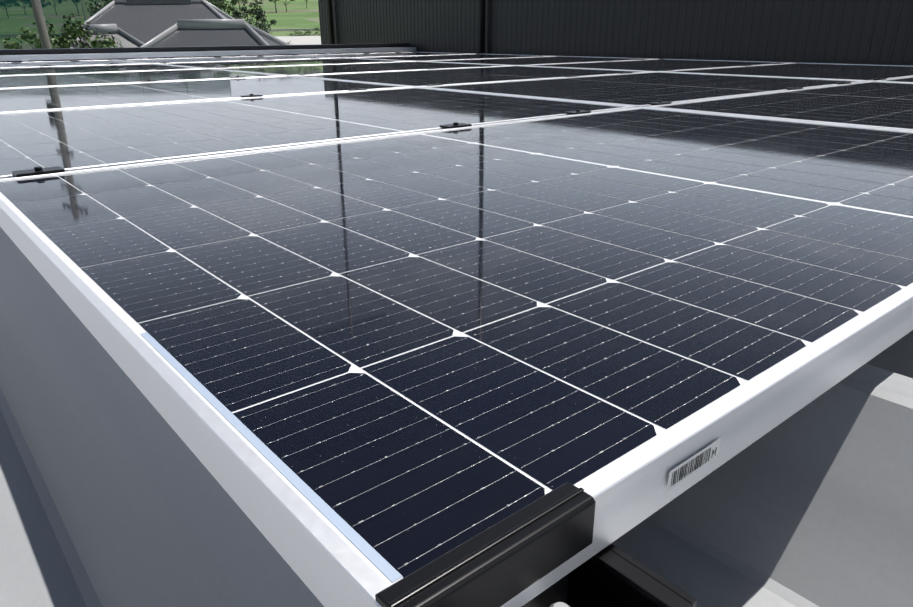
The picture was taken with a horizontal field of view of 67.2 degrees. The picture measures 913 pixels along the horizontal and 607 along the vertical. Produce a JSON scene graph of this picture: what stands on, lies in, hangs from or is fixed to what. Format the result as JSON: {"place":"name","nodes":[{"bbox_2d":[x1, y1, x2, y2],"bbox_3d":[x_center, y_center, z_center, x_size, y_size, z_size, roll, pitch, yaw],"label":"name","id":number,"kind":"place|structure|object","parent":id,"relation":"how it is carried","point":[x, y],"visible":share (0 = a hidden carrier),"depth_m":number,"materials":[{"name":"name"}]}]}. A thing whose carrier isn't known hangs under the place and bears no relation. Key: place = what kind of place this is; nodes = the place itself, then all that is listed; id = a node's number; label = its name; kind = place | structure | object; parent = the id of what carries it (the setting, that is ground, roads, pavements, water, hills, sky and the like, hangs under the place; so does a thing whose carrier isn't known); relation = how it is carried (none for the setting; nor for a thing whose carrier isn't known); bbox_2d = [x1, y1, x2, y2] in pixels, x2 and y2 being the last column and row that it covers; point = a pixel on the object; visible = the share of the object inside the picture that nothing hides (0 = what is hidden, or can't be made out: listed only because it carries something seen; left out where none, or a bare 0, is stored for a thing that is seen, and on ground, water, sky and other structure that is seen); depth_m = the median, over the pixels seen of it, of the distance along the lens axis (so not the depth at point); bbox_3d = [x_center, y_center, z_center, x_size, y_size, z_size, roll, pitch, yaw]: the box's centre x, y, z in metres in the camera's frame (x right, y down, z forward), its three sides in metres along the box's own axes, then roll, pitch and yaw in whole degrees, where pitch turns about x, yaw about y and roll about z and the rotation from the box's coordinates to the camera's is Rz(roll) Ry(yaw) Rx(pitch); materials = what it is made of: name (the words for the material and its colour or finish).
{"place":"outdoors","nodes":[
{"label":"outdoors","id":0,"kind":"place"},
{"bbox_2d":[237,0,247,7],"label":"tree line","id":1,"kind":"object","parent":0,"point":[245,1],"visible":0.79,"depth_m":333.80,"materials":[{"name":"green plant"}]},
{"bbox_2d":[221,0,319,35],"bbox_3d":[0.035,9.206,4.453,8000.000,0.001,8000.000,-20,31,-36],"label":"ground","id":2,"kind":"structure","parent":0,"point":[298,14],"depth_m":287.22,"materials":[{"name":"green plant"}]},
{"bbox_2d":[31,0,51,48],"bbox_3d":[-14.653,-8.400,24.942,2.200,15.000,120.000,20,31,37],"label":"utility pole","id":3,"kind":"object","parent":2,"relation":"on","point":[41,25],"depth_m":24.18,"materials":[{"name":"grey concrete"}]},
{"bbox_2d":[0,14,123,48],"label":"tree","id":4,"kind":"object","parent":2,"relation":"on","point":[71,34],"visible":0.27,"depth_m":42.12,"materials":[{"name":"green plant"}]},
{"bbox_2d":[75,0,112,26],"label":"tree","id":5,"kind":"object","parent":2,"relation":"on","point":[95,10],"visible":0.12,"depth_m":73.12,"materials":[{"name":"green plant"}]},
{"bbox_2d":[59,24,144,48],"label":"traditional storehouse","id":6,"kind":"structure","parent":2,"relation":"on","point":[126,39],"depth_m":45.39,"materials":[{"name":"tile"}]},
{"bbox_2d":[0,0,220,48],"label":"grass field","id":7,"kind":"structure","parent":2,"relation":"on","point":[16,16],"depth_m":88.55,"materials":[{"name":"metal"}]},
{"bbox_2d":[57,0,233,46],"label":"traditional house","id":8,"kind":"structure","parent":2,"relation":"on","point":[144,21],"depth_m":51.86,"materials":[{"name":"tile"}]},
{"bbox_2d":[141,19,289,46],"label":"house roof","id":9,"kind":"structure","parent":2,"relation":"on","point":[208,32],"depth_m":45.46,"materials":[{"name":"grey metal"}]},
{"bbox_2d":[206,0,237,14],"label":"tree","id":10,"kind":"object","parent":2,"relation":"on","point":[220,4],"visible":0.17,"depth_m":82.87,"materials":[{"name":"green plant"}]},
{"bbox_2d":[214,0,276,32],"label":"tree","id":11,"kind":"object","parent":2,"relation":"on","point":[259,13],"visible":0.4,"depth_m":81.96,"materials":[{"name":"green plant"}]},
{"bbox_2d":[274,36,320,44],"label":"white shed","id":12,"kind":"structure","parent":2,"relation":"on","point":[304,40],"depth_m":90.25,"materials":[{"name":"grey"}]},
{"bbox_2d":[287,26,320,35],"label":"garden shrub","id":13,"kind":"object","parent":2,"relation":"on","point":[305,33],"visible":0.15,"depth_m":99.91,"materials":[{"name":"green plant"}]},
{"bbox_2d":[0,0,912,606],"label":"roof rig","id":14,"kind":"object","parent":2,"relation":"on","point":[486,304],"visible":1,"depth_m":0.65,"materials":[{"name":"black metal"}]},
{"bbox_2d":[264,29,319,31],"bbox_3d":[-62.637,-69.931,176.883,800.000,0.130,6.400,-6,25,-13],"label":"road","id":15,"kind":"structure","parent":0,"point":[292,30],"depth_m":181.25,"materials":[{"name":"grey asphalt"}]}
]}

